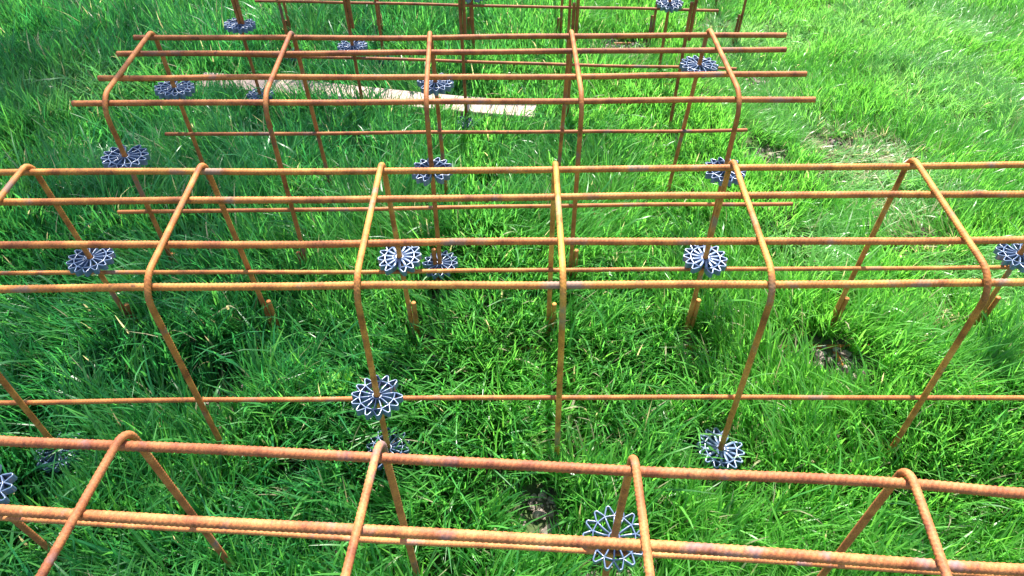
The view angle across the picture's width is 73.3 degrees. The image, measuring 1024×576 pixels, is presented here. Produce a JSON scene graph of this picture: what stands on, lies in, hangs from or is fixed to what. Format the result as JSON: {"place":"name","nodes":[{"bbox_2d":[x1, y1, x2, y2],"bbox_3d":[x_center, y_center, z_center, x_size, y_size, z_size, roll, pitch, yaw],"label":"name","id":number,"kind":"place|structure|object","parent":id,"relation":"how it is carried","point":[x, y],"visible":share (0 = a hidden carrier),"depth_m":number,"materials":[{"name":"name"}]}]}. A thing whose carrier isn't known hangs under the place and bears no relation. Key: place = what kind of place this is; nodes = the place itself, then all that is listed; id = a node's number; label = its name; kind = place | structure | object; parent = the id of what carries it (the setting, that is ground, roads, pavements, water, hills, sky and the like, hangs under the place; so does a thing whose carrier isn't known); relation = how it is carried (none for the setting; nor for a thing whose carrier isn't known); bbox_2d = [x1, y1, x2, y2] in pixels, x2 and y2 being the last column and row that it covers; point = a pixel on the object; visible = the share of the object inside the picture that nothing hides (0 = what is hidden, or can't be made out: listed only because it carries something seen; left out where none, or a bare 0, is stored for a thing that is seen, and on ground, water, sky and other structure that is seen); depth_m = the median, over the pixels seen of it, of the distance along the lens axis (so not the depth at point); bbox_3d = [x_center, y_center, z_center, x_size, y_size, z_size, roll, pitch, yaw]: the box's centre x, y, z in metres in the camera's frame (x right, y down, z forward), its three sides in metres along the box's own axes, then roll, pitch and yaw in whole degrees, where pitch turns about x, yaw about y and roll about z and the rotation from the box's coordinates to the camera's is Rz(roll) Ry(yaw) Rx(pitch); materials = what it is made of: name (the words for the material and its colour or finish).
{"place":"outdoors","nodes":[
{"label":"outdoors","id":0,"kind":"place"},
{"bbox_2d":[0,0,1023,575],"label":"ground","id":1,"kind":"structure","parent":0,"point":[533,488],"depth_m":1.90,"materials":[{"name":"green plant"}]},
{"bbox_2d":[283,372,315,396],"bbox_3d":[-0.549,0.242,1.767,0.074,0.047,0.074,-32,53,-28],"label":"weed plant","id":2,"kind":"object","parent":1,"relation":"on","point":[301,380],"visible":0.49,"depth_m":1.77,"materials":[{"name":"green plant"}]},
{"bbox_2d":[323,364,352,394],"bbox_3d":[-0.448,0.233,1.774,0.084,0.048,0.089,-28,51,-25],"label":"weed plant","id":3,"kind":"object","parent":1,"relation":"on","point":[337,378],"visible":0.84,"depth_m":1.78,"materials":[{"name":"green plant"}]},
{"bbox_2d":[194,72,537,120],"bbox_3d":[-0.611,-0.789,2.825,1.430,0.033,0.106,7,49,6],"label":"plank","id":4,"kind":"object","parent":1,"relation":"on","point":[509,107],"visible":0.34,"depth_m":2.81,"materials":[{"name":"brown wood"}]},
{"bbox_2d":[407,81,420,91],"bbox_3d":[-0.395,-0.837,2.836,0.081,0.050,0.059,-22,49,-20],"label":"weed plant","id":5,"kind":"object","parent":1,"relation":"on","point":[410,86],"visible":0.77,"depth_m":2.84,"materials":[{"name":"green plant"}]},
{"bbox_2d":[71,28,815,280],"bbox_3d":[-0.169,-0.369,2.040,1.908,0.661,0.409,0,45,0],"label":"rebar cage","id":6,"kind":"object","parent":1,"relation":"on","point":[430,53],"visible":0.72,"depth_m":1.86,"materials":[{"name":"metal"}]},
{"bbox_2d":[101,144,149,167],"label":"wheel spacer","id":7,"kind":"object","parent":6,"relation":"attached to","point":[138,156],"visible":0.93,"depth_m":1.78,"materials":[{"name":"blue plastic"}]},
{"bbox_2d":[154,81,194,99],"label":"wheel spacer","id":8,"kind":"object","parent":6,"relation":"attached to","point":[181,90],"visible":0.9,"depth_m":2.07,"materials":[{"name":"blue plastic"}]},
{"bbox_2d":[412,157,452,185],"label":"wheel spacer","id":9,"kind":"object","parent":6,"relation":"attached to","point":[425,179],"visible":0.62,"depth_m":1.81,"materials":[{"name":"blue plastic"}]},
{"bbox_2d":[417,73,453,95],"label":"wheel spacer","id":10,"kind":"object","parent":6,"relation":"attached to","point":[439,86],"visible":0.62,"depth_m":2.04,"materials":[{"name":"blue plastic"}]},
{"bbox_2d":[422,250,457,278],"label":"wheel spacer","id":11,"kind":"object","parent":6,"relation":"attached to","point":[448,262],"visible":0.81,"depth_m":2.06,"materials":[{"name":"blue plastic"}]},
{"bbox_2d":[679,55,718,71],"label":"wheel spacer","id":12,"kind":"object","parent":6,"relation":"attached to","point":[688,64],"visible":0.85,"depth_m":2.02,"materials":[{"name":"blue plastic"}]},
{"bbox_2d":[705,157,746,186],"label":"wheel spacer","id":13,"kind":"object","parent":6,"relation":"attached to","point":[715,176],"visible":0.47,"depth_m":1.81,"materials":[{"name":"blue plastic"}]},
{"bbox_2d":[229,0,736,129],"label":"rebar cage","id":14,"kind":"object","parent":1,"relation":"on","point":[462,6],"visible":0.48,"depth_m":2.59,"materials":[{"name":"metal"}]},
{"bbox_2d":[224,18,255,33],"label":"wheel spacer","id":15,"kind":"object","parent":14,"relation":"attached to","point":[233,26],"visible":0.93,"depth_m":2.50,"materials":[{"name":"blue plastic"}]},
{"bbox_2d":[246,87,274,99],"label":"wheel spacer","id":16,"kind":"object","parent":14,"relation":"attached to","point":[252,95],"visible":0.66,"depth_m":2.72,"materials":[{"name":"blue plastic"}]},
{"bbox_2d":[282,49,300,61],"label":"wheel spacer","id":17,"kind":"object","parent":14,"relation":"attached to","point":[292,58],"visible":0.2,"depth_m":3.02,"materials":[{"name":"blue plastic"}]},
{"bbox_2d":[337,41,367,50],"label":"wheel spacer","id":18,"kind":"object","parent":14,"relation":"attached to","point":[358,45],"visible":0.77,"depth_m":2.54,"materials":[{"name":"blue plastic"}]},
{"bbox_2d":[375,55,392,63],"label":"wheel spacer","id":19,"kind":"object","parent":14,"relation":"attached to","point":[379,61],"visible":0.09,"depth_m":3.01,"materials":[{"name":"blue plastic"}]},
{"bbox_2d":[454,115,477,127],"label":"wheel spacer","id":20,"kind":"object","parent":14,"relation":"attached to","point":[468,123],"visible":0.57,"depth_m":2.71,"materials":[{"name":"grey plastic"}]},
{"bbox_2d":[461,0,482,2],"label":"wheel spacer","id":21,"kind":"object","parent":14,"relation":"attached to","point":[469,1],"visible":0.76,"depth_m":2.79,"materials":[{"name":"grey plastic"}]},
{"bbox_2d":[656,0,682,12],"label":"wheel spacer","id":22,"kind":"object","parent":14,"relation":"attached to","point":[671,6],"visible":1,"depth_m":2.77,"materials":[{"name":"grey plastic"}]},
{"bbox_2d":[0,158,1023,460],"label":"rebar cage","id":23,"kind":"object","parent":1,"relation":"on","point":[986,302],"visible":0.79,"depth_m":1.46,"materials":[{"name":"metal"}]},
{"bbox_2d":[34,430,83,472],"bbox_3d":[-1.084,0.393,1.650,0.105,0.016,0.103,-33,54,-25],"label":"wheel spacer","id":24,"kind":"object","parent":23,"relation":"attached to","point":[45,459],"visible":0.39,"depth_m":1.64,"materials":[{"name":"grey plastic"}]},
{"bbox_2d":[66,248,115,276],"bbox_3d":[-1.073,-0.071,1.752,0.109,0.017,0.106,12,46,9],"label":"wheel spacer","id":25,"kind":"object","parent":23,"relation":"attached to","point":[78,263],"visible":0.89,"depth_m":1.74,"materials":[{"name":"grey plastic"}]},
{"bbox_2d":[351,375,403,420],"bbox_3d":[-0.296,0.239,1.501,0.109,0.017,0.111,-16,45,-16],"label":"wheel spacer","id":26,"kind":"object","parent":23,"relation":"attached to","point":[368,400],"visible":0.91,"depth_m":1.49,"materials":[{"name":"grey plastic"}]},
{"bbox_2d":[366,428,410,470],"bbox_3d":[-0.298,0.385,1.652,0.105,0.016,0.103,-27,53,-15],"label":"wheel spacer","id":27,"kind":"object","parent":23,"relation":"attached to","point":[393,443],"visible":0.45,"depth_m":1.66,"materials":[{"name":"grey plastic"}]},
{"bbox_2d":[377,246,421,275],"bbox_3d":[-0.285,-0.078,1.754,0.110,0.017,0.108,4,53,7],"label":"wheel spacer","id":28,"kind":"object","parent":23,"relation":"attached to","point":[389,261],"visible":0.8,"depth_m":1.74,"materials":[{"name":"grey plastic"}]},
{"bbox_2d":[682,245,727,277],"bbox_3d":[0.495,-0.075,1.763,0.110,0.017,0.108,15,51,13],"label":"wheel spacer","id":29,"kind":"object","parent":23,"relation":"attached to","point":[715,262],"visible":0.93,"depth_m":1.75,"materials":[{"name":"grey plastic"}]},
{"bbox_2d":[695,427,744,469],"bbox_3d":[0.499,0.391,1.653,0.110,0.017,0.112,-30,57,-28],"label":"wheel spacer","id":30,"kind":"object","parent":23,"relation":"attached to","point":[731,448],"visible":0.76,"depth_m":1.64,"materials":[{"name":"grey plastic"}]},
{"bbox_2d":[993,243,1023,272],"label":"wheel spacer","id":31,"kind":"object","parent":23,"relation":"attached to","point":[1006,254],"visible":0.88,"depth_m":1.76,"materials":[{"name":"grey plastic"}]},
{"bbox_2d":[0,430,1023,575],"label":"rebar cage","id":32,"kind":"object","parent":1,"relation":"on","point":[353,535],"visible":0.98,"depth_m":1.01,"materials":[{"name":"metal"}]},
{"bbox_2d":[0,464,17,504],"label":"wheel spacer","id":33,"kind":"object","parent":32,"relation":"attached to","point":[7,480],"visible":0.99,"depth_m":1.26,"materials":[{"name":"grey plastic"}]},
{"bbox_2d":[582,506,642,571],"bbox_3d":[0.186,0.450,1.240,0.109,0.017,0.111,-19,57,-8],"label":"wheel spacer","id":34,"kind":"object","parent":32,"relation":"attached to","point":[634,534],"visible":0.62,"depth_m":1.24,"materials":[{"name":"grey plastic"}]},
{"bbox_2d":[283,0,754,47],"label":"rebar cage","id":35,"kind":"object","parent":1,"relation":"on","point":[651,26],"visible":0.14,"depth_m":3.14,"materials":[{"name":"metal"}]},
{"bbox_2d":[206,39,864,575],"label":"soil crumbs","id":36,"kind":"object","parent":1,"relation":"on","point":[550,499],"visible":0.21,"depth_m":1.88,"materials":[{"name":"brown soil"}]}
]}

